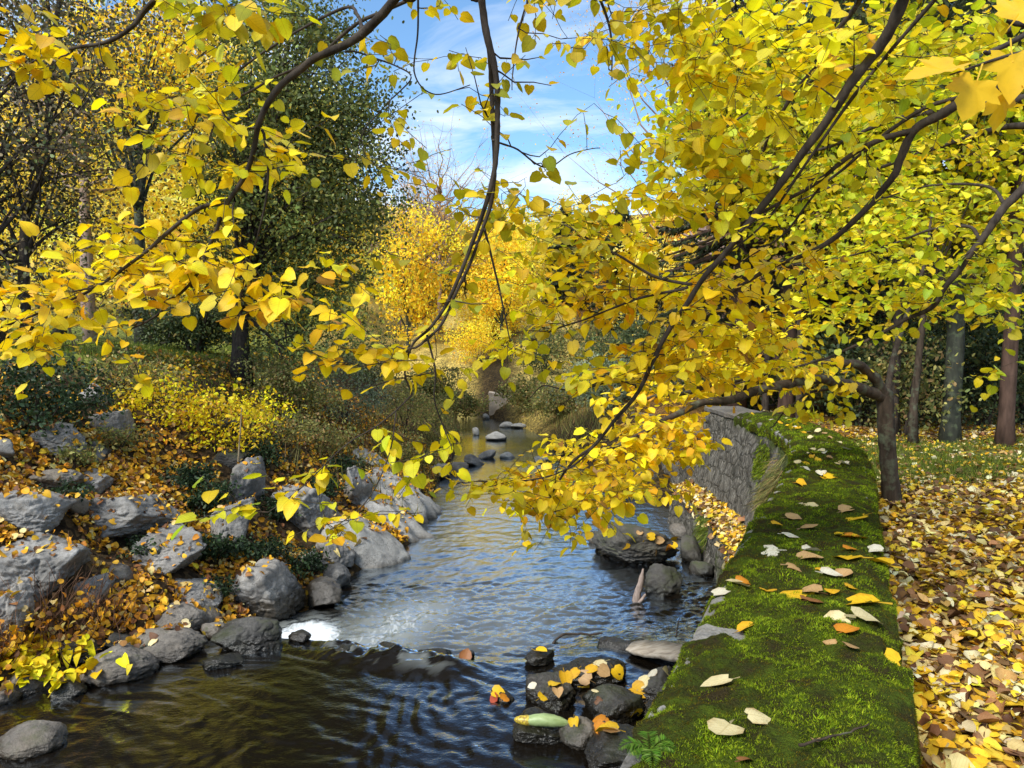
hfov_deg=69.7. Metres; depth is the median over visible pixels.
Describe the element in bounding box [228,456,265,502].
boulder
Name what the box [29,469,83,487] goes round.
boulder
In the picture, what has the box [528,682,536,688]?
fallen leaf
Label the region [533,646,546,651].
fallen leaf
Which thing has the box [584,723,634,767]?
boulder
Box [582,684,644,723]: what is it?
boulder
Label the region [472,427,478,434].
rock
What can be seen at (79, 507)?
rock
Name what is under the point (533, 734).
boulder
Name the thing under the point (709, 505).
ledge litter
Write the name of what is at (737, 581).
fallen leaf
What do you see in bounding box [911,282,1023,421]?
shrub
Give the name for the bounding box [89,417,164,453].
weed bush
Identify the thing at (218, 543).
ivy
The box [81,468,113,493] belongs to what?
boulder
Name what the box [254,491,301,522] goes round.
ivy
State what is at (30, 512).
boulder
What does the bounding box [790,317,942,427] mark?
shrub
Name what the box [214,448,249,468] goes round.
boulder
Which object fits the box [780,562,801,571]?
fallen leaf
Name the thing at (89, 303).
bare tree
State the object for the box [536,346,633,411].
shrub
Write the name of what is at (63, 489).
ivy
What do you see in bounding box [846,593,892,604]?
fallen leaf
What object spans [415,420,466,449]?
weed bush
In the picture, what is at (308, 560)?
ivy
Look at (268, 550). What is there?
ivy
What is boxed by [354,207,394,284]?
woodland tree
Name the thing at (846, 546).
fallen leaf
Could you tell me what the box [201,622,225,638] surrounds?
boulder
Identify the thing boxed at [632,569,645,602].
driftwood stump
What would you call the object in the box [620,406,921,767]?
stone wall
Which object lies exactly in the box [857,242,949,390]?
shrub
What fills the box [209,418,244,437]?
boulder
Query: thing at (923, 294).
linden tree
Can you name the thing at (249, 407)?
shrub
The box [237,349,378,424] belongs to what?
weed bush
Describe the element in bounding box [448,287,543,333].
birch tree
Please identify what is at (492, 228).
woodland tree
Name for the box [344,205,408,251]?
birch tree
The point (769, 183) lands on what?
linden tree
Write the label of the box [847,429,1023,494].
lawn grass
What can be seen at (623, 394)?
shrub
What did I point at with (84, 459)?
weed bush
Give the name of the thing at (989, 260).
conifer
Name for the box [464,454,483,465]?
rock
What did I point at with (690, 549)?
rock
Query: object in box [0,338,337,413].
lawn grass
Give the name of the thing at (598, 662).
fallen leaf
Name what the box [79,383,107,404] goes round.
boulder
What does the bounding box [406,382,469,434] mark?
shrub
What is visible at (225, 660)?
boulder
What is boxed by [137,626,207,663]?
boulder
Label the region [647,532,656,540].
fallen leaf
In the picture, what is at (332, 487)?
ivy
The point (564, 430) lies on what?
bank weeds
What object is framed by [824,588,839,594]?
fallen leaf
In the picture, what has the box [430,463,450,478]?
rock
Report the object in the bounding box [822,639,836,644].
fallen leaf
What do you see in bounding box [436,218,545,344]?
woodland tree
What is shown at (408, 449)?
weed bush
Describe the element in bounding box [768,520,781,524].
fallen leaf
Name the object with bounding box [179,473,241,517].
ivy
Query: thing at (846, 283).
conifer
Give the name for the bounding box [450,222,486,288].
birch tree
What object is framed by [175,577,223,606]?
boulder
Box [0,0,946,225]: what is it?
sky
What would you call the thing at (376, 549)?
sloping boulder
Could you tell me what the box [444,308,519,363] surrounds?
shrub
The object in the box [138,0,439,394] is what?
oak tree
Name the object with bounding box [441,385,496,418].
shrub
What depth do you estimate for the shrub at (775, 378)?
16.22 m
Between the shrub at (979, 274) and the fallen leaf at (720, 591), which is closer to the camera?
the fallen leaf at (720, 591)
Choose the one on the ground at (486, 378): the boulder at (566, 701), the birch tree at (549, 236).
the birch tree at (549, 236)
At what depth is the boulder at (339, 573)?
9.47 m
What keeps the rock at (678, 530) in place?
on the river water
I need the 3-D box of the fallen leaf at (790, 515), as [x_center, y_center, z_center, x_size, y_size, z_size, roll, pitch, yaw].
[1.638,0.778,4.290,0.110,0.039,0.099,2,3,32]
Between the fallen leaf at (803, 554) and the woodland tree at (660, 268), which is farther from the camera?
the woodland tree at (660, 268)
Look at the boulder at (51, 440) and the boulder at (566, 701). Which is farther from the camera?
the boulder at (51, 440)
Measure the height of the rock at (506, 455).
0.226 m
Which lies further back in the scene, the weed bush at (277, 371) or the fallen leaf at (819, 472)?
the weed bush at (277, 371)
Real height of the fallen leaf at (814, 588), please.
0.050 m
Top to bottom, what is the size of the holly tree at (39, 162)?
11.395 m
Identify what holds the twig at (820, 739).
on the stone wall at (798, 681)
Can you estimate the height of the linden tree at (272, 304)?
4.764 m
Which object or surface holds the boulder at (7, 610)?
on the ground at (486, 378)
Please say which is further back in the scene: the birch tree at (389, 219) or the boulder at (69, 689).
the birch tree at (389, 219)
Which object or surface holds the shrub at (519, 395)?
on the ground at (486, 378)
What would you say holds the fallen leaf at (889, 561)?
on the stone wall at (798, 681)
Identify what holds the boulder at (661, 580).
in the river water
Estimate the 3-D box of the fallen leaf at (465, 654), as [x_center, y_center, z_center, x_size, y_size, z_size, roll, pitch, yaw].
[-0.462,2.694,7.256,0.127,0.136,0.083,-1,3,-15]
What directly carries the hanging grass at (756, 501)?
attached to the stone wall at (798, 681)
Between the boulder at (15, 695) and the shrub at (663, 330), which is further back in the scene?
the shrub at (663, 330)
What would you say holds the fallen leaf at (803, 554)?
on the stone wall at (798, 681)
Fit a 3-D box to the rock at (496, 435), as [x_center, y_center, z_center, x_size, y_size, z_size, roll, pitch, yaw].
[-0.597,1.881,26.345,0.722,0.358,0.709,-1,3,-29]
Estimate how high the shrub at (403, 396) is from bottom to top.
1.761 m
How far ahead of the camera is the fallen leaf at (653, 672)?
5.87 m
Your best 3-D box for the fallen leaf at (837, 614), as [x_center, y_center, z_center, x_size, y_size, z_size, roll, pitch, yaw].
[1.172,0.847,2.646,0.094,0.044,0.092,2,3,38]
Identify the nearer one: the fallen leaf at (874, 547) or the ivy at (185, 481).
the fallen leaf at (874, 547)
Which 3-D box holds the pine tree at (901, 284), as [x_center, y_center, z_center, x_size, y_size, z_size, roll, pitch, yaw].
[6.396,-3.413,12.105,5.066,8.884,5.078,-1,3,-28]
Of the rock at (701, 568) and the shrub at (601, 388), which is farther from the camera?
the shrub at (601, 388)
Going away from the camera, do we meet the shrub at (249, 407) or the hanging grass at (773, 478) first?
the hanging grass at (773, 478)
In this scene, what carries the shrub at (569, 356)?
on the ground at (486, 378)
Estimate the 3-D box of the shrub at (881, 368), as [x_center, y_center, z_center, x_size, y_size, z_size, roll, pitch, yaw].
[6.767,-0.176,12.182,2.458,2.416,2.560,0,3,0]
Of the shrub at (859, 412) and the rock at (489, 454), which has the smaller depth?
the shrub at (859, 412)
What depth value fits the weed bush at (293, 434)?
12.54 m
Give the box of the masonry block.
[488,391,509,415]
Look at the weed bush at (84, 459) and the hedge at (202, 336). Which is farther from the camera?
the hedge at (202, 336)
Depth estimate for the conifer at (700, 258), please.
16.29 m
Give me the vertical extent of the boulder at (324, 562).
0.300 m
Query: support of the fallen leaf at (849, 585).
on the stone wall at (798, 681)
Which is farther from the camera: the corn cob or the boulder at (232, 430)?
the boulder at (232, 430)
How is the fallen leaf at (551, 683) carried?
on the boulder at (566, 701)
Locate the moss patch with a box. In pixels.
[750,439,770,484]
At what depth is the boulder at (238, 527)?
9.03 m
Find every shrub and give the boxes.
[0,347,129,437]
[0,531,122,667]
[0,588,67,669]
[49,554,164,639]
[99,354,222,429]
[157,368,303,454]
[192,378,297,439]
[297,359,413,424]
[315,317,419,395]
[362,376,446,431]
[395,364,469,407]
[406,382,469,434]
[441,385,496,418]
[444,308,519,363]
[489,372,564,409]
[492,313,581,374]
[513,372,586,419]
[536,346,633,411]
[544,316,625,375]
[575,301,667,367]
[604,342,679,396]
[631,303,707,382]
[674,293,830,409]
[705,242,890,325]
[759,307,830,403]
[771,313,891,416]
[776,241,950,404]
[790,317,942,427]
[828,315,996,435]
[841,261,1023,418]
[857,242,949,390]
[867,251,1023,410]
[902,305,1023,429]
[903,229,1023,356]
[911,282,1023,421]
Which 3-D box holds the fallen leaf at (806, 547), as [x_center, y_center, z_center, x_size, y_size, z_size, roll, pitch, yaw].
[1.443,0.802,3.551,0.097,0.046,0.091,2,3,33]
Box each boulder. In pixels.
[0,438,14,457]
[0,490,76,532]
[0,532,91,601]
[0,577,34,635]
[0,689,23,705]
[0,720,67,760]
[9,673,52,696]
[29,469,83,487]
[30,421,86,460]
[50,679,87,701]
[57,636,105,665]
[73,572,114,607]
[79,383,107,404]
[80,643,159,686]
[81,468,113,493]
[88,409,135,435]
[88,494,186,538]
[91,441,111,462]
[104,632,130,647]
[109,563,133,583]
[131,523,206,575]
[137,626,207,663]
[156,601,207,630]
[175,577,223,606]
[201,605,222,622]
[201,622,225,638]
[202,653,243,670]
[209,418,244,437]
[210,497,254,553]
[210,616,281,654]
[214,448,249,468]
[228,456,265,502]
[230,558,305,620]
[271,484,340,537]
[299,551,328,569]
[307,576,341,607]
[315,517,410,568]
[323,536,356,566]
[323,563,350,586]
[344,465,372,504]
[352,447,390,471]
[359,491,434,542]
[366,467,442,523]
[512,706,561,744]
[525,672,575,712]
[552,657,625,686]
[559,716,595,750]
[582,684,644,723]
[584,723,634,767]
[591,522,679,564]
[597,636,681,663]
[641,666,672,702]
[641,699,654,717]
[645,563,682,596]
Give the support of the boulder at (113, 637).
on the ground at (486, 378)
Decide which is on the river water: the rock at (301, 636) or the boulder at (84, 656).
the rock at (301, 636)
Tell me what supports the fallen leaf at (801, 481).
on the stone wall at (798, 681)
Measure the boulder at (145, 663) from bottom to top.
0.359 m
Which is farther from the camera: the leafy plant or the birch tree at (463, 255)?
the birch tree at (463, 255)
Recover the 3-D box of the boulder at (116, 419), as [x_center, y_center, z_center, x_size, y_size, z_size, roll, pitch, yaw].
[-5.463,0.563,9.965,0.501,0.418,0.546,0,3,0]
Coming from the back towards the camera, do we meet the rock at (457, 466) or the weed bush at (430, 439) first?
the weed bush at (430, 439)
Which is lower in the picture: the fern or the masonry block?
the fern
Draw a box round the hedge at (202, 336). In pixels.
[117,293,272,352]
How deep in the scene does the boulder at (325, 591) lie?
8.78 m
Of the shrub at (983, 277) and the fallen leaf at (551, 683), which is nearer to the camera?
the fallen leaf at (551, 683)
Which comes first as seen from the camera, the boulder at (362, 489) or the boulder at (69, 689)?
the boulder at (69, 689)
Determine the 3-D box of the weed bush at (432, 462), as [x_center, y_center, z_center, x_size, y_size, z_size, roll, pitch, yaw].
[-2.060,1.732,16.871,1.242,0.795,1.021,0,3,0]
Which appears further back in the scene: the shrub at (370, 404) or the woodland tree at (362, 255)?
the woodland tree at (362, 255)
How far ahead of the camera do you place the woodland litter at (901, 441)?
12.62 m
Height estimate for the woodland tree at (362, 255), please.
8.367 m
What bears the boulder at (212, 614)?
on the ground at (486, 378)
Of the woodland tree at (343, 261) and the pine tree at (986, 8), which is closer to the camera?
the pine tree at (986, 8)
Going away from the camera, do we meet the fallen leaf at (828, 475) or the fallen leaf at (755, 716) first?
the fallen leaf at (755, 716)
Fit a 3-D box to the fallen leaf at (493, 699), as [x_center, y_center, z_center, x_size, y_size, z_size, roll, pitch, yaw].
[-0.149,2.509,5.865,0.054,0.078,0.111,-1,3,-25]
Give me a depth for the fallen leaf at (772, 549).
3.55 m
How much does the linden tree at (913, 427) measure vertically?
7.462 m
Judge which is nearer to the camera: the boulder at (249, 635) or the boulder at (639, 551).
the boulder at (249, 635)
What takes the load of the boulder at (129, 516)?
on the ground at (486, 378)
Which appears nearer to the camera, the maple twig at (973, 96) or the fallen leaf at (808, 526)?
the maple twig at (973, 96)
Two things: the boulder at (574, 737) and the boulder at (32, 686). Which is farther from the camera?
the boulder at (32, 686)
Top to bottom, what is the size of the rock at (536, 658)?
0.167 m
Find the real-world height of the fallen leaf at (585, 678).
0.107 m
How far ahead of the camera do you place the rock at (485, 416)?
35.75 m
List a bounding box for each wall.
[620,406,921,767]
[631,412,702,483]
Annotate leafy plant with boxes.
[0,631,132,696]
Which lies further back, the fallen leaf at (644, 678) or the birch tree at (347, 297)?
the birch tree at (347, 297)
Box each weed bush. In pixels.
[47,438,115,469]
[68,344,193,400]
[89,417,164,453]
[230,346,330,404]
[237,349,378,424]
[240,399,334,445]
[296,408,364,455]
[366,422,424,462]
[402,447,443,468]
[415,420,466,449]
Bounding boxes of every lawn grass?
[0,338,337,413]
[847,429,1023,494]
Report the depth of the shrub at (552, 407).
27.79 m
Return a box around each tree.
[0,0,216,350]
[0,0,267,341]
[0,0,726,545]
[0,10,202,333]
[0,184,18,280]
[22,3,332,347]
[28,0,260,344]
[30,222,127,300]
[68,158,126,298]
[100,194,198,325]
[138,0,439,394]
[182,61,426,349]
[284,215,369,313]
[337,225,380,293]
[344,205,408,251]
[351,149,467,334]
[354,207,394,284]
[355,201,473,352]
[376,190,485,313]
[379,101,529,333]
[390,201,474,313]
[415,0,1023,557]
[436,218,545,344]
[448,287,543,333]
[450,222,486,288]
[455,214,540,295]
[460,208,598,284]
[461,194,522,269]
[478,0,808,396]
[482,172,955,555]
[511,202,552,303]
[532,193,648,281]
[547,186,601,281]
[589,235,669,325]
[594,191,710,339]
[606,0,1007,418]
[635,199,705,273]
[638,0,861,417]
[640,0,847,411]
[688,9,1023,411]
[717,0,1023,443]
[737,0,1023,435]
[791,0,1021,442]
[829,0,1023,446]
[869,0,1014,182]
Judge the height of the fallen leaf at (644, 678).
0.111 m
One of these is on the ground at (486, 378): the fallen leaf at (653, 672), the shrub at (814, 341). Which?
the shrub at (814, 341)
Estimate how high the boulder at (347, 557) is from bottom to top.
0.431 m
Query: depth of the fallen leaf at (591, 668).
6.14 m
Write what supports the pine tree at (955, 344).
on the ground at (486, 378)
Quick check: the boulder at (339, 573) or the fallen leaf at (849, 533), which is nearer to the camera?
the fallen leaf at (849, 533)
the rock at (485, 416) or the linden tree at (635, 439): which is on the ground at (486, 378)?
the linden tree at (635, 439)
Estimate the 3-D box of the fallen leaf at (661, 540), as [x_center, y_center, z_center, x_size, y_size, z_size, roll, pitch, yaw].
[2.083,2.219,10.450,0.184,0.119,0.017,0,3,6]
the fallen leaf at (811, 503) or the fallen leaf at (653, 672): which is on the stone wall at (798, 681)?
the fallen leaf at (811, 503)
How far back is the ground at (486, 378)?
12.05 m
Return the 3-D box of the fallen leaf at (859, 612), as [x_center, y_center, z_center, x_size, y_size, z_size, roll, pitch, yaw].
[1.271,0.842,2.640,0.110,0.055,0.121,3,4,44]
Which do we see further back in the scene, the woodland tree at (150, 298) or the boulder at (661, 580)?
the woodland tree at (150, 298)
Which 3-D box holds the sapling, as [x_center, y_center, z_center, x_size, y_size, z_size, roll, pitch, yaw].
[-3.655,0.748,10.408,1.460,1.679,0.794,0,3,0]
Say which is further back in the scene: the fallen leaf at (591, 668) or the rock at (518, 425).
the rock at (518, 425)
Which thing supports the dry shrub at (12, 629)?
on the ground at (486, 378)
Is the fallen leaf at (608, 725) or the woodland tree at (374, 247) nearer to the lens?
the fallen leaf at (608, 725)
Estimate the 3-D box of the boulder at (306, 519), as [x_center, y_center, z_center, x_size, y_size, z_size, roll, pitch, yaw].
[-2.988,1.869,10.681,0.760,0.848,0.997,1,3,27]
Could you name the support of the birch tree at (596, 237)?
on the ground at (486, 378)
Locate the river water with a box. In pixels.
[0,413,716,767]
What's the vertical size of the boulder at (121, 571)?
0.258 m
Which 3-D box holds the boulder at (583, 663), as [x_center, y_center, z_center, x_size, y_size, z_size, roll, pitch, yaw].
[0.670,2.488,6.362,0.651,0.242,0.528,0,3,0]
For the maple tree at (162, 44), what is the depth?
18.26 m
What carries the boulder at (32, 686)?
on the ground at (486, 378)
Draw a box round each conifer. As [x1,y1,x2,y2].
[530,207,592,306]
[571,210,664,346]
[608,233,677,346]
[632,0,853,407]
[764,0,969,405]
[872,0,1023,328]
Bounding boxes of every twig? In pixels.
[798,723,868,746]
[903,0,1023,132]
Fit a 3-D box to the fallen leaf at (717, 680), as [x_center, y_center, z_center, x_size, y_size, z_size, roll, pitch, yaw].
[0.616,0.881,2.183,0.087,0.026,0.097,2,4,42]
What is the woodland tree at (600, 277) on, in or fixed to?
on the ground at (486, 378)
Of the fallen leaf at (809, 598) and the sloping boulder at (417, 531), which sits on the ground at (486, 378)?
the sloping boulder at (417, 531)
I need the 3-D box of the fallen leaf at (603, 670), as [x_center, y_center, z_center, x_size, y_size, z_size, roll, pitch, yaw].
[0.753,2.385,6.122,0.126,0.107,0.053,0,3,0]
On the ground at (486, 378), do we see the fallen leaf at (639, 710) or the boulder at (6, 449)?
the boulder at (6, 449)
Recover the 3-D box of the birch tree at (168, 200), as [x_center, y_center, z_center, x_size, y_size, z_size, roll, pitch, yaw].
[-10.437,-6.529,23.815,9.676,11.313,8.729,1,3,16]
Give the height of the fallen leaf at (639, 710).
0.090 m
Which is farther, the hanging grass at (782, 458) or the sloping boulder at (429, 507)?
the sloping boulder at (429, 507)
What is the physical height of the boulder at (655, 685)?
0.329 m
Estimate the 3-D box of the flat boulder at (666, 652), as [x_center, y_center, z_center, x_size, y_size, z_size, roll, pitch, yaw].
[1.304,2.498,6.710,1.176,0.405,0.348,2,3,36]
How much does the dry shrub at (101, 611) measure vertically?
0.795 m
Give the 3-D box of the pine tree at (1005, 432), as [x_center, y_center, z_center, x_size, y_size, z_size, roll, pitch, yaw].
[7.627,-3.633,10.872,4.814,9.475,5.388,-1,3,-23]
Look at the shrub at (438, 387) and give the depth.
30.63 m
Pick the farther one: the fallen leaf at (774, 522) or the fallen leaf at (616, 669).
the fallen leaf at (616, 669)
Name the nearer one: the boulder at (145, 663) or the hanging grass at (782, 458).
the boulder at (145, 663)
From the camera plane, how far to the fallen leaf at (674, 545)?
10.55 m
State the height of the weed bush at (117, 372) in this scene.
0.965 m
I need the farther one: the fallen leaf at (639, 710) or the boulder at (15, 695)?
the boulder at (15, 695)
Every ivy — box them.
[30,477,100,501]
[116,530,168,559]
[158,460,219,489]
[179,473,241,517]
[197,528,256,562]
[201,566,239,600]
[228,430,295,468]
[229,529,307,562]
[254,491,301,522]
[279,541,330,578]
[298,467,352,496]
[319,452,372,478]
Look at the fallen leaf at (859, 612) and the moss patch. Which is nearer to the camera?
the fallen leaf at (859, 612)
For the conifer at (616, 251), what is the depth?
57.25 m
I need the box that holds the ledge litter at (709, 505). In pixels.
[670,478,745,569]
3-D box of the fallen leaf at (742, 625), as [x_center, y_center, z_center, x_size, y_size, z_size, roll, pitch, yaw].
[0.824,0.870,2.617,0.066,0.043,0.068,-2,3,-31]
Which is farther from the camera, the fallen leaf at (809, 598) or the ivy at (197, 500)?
the ivy at (197, 500)
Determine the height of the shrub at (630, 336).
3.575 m
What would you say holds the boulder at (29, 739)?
in the river water
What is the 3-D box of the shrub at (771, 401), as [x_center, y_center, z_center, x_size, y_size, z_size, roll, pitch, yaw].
[5.850,-0.893,17.834,4.462,3.330,3.522,1,3,21]
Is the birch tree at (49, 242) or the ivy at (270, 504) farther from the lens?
the birch tree at (49, 242)
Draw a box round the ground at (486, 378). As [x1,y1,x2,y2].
[0,136,1023,767]
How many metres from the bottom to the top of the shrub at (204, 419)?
1.376 m
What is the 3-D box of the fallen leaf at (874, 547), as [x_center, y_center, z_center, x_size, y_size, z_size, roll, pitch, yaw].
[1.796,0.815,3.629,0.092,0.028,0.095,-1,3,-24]
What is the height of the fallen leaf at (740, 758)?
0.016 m
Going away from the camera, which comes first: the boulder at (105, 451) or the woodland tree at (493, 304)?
the boulder at (105, 451)
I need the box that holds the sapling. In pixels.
[191,378,306,461]
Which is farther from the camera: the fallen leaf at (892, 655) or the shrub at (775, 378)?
the shrub at (775, 378)
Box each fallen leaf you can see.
[148,639,157,645]
[181,618,191,627]
[459,648,471,659]
[488,685,504,696]
[490,692,497,702]
[500,693,508,701]
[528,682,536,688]
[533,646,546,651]
[537,690,547,700]
[548,680,560,686]
[552,687,563,697]
[559,668,573,683]
[568,716,578,726]
[570,666,580,678]
[578,670,594,685]
[585,664,597,672]
[593,659,609,665]
[593,714,608,722]
[594,696,602,704]
[594,717,606,733]
[595,663,609,676]
[595,721,625,731]
[599,727,618,732]
[611,664,623,680]
[626,680,645,697]
[631,709,642,716]
[636,675,649,690]
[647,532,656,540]
[647,669,656,677]
[654,536,664,543]
[662,666,668,675]
[670,541,677,548]
[700,674,739,686]
[706,587,728,596]
[707,718,744,734]
[727,579,749,586]
[732,621,753,633]
[735,575,748,583]
[735,756,751,761]
[738,708,770,723]
[761,545,786,555]
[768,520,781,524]
[778,532,799,537]
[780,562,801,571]
[780,590,814,598]
[781,512,802,519]
[791,478,806,485]
[793,550,823,559]
[796,524,817,529]
[799,502,818,506]
[800,595,823,602]
[801,544,819,550]
[802,584,828,594]
[815,470,826,474]
[815,567,842,575]
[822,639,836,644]
[823,472,834,478]
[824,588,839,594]
[824,610,854,622]
[834,623,859,632]
[835,555,873,559]
[835,568,852,576]
[837,504,853,512]
[840,532,868,538]
[841,641,858,648]
[843,544,856,549]
[844,582,858,589]
[844,606,882,623]
[846,513,870,520]
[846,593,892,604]
[867,544,889,551]
[868,557,901,567]
[883,648,900,665]
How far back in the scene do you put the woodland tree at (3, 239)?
49.37 m
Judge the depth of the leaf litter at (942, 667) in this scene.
4.19 m
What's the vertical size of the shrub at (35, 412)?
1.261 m
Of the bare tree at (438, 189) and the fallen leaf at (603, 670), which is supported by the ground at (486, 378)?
the bare tree at (438, 189)
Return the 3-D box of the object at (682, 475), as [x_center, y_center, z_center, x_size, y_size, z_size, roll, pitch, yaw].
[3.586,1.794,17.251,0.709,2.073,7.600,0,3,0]
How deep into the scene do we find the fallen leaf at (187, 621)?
7.15 m
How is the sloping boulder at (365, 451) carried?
on the ground at (486, 378)
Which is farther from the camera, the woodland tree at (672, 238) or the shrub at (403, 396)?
the woodland tree at (672, 238)
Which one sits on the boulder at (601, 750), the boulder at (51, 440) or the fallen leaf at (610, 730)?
the fallen leaf at (610, 730)
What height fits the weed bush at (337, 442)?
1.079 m
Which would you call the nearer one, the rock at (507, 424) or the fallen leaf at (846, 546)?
the fallen leaf at (846, 546)
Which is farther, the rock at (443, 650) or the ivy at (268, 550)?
the ivy at (268, 550)
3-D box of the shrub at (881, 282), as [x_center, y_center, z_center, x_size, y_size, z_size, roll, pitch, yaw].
[9.363,-1.709,19.701,5.762,4.780,5.362,0,3,0]
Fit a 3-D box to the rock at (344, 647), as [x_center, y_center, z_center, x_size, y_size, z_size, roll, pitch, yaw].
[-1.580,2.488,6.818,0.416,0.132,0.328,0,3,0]
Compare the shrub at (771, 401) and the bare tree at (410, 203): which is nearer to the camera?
the shrub at (771, 401)
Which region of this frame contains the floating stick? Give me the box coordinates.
[552,632,602,643]
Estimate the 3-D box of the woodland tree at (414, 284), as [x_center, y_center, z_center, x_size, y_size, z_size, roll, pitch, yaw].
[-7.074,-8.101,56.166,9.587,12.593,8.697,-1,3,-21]
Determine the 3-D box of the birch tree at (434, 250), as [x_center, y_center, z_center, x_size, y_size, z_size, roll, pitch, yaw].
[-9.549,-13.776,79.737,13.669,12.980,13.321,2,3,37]
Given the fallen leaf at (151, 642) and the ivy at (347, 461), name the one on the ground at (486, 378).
the ivy at (347, 461)
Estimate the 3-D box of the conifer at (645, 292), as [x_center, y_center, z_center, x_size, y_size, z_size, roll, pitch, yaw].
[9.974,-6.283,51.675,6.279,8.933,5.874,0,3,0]
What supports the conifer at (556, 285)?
on the ground at (486, 378)
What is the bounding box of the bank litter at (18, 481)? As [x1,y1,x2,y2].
[0,346,450,694]
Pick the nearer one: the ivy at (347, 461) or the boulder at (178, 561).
the boulder at (178, 561)
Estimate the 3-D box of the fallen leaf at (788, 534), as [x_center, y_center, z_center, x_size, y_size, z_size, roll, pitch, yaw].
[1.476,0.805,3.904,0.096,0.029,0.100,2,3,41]
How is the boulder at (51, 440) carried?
on the ground at (486, 378)
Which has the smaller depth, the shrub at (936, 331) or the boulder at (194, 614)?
the boulder at (194, 614)
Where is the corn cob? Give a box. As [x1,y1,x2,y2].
[514,713,567,727]
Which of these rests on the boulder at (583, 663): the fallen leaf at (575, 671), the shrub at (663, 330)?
the fallen leaf at (575, 671)
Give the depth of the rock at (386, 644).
6.88 m
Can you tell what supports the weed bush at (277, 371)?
on the ground at (486, 378)
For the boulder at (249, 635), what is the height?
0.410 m
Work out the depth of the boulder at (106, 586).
7.09 m
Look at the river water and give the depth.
6.48 m
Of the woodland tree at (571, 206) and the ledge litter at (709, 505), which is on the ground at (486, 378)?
the woodland tree at (571, 206)
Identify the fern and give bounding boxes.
[617,731,676,766]
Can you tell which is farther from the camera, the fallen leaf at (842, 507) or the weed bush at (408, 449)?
the weed bush at (408, 449)
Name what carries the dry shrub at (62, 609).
on the ground at (486, 378)
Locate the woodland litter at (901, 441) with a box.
[669,383,1022,446]
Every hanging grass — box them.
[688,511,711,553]
[744,477,770,514]
[755,450,783,497]
[772,454,786,471]
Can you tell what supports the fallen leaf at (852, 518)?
on the stone wall at (798, 681)
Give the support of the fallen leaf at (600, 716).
on the boulder at (620, 704)
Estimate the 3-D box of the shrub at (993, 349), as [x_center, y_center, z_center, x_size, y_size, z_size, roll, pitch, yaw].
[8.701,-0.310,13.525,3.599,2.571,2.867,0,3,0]
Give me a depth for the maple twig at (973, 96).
1.25 m
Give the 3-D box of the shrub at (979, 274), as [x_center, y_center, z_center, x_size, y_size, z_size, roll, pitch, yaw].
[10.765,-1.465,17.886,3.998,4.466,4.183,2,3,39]
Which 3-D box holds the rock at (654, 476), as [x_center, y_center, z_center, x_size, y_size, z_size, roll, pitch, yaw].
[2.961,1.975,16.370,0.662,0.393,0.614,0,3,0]
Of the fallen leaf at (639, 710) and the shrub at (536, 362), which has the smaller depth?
the fallen leaf at (639, 710)
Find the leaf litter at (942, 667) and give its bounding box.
[808,419,1023,767]
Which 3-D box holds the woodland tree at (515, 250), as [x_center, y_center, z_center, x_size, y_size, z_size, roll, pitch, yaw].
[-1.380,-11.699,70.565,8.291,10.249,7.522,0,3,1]
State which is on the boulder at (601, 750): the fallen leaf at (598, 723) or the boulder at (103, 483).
the fallen leaf at (598, 723)
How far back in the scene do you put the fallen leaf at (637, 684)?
5.84 m
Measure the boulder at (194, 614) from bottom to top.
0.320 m
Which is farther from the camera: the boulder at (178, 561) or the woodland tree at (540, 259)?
the woodland tree at (540, 259)
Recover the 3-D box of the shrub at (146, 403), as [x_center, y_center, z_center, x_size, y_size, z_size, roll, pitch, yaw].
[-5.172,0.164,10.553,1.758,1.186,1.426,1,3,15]
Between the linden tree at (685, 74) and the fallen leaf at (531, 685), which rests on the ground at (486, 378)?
the linden tree at (685, 74)
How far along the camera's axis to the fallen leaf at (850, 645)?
2.37 m
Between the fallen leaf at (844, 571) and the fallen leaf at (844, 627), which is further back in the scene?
the fallen leaf at (844, 571)
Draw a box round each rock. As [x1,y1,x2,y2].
[68,496,88,514]
[288,629,310,642]
[332,642,362,653]
[379,641,401,647]
[418,648,451,654]
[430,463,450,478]
[450,462,468,473]
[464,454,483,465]
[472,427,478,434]
[478,449,495,458]
[482,413,488,418]
[485,431,506,440]
[491,688,513,703]
[499,421,512,427]
[500,452,514,458]
[511,423,525,427]
[524,647,554,666]
[533,456,550,461]
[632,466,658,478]
[669,523,685,539]
[680,534,701,562]
[688,561,713,576]
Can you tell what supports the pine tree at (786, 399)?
on the ground at (486, 378)
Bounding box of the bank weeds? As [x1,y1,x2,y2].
[284,381,635,522]
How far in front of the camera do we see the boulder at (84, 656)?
6.54 m
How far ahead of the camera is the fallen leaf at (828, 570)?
3.22 m
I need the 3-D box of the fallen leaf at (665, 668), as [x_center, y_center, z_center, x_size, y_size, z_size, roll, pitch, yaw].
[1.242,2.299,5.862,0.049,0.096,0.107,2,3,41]
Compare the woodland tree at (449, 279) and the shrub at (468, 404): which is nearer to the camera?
the shrub at (468, 404)
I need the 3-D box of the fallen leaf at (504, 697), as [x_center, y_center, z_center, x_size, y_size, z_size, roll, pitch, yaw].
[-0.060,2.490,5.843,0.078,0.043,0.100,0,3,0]
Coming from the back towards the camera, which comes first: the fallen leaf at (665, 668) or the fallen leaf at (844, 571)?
the fallen leaf at (665, 668)
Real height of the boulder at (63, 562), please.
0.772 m

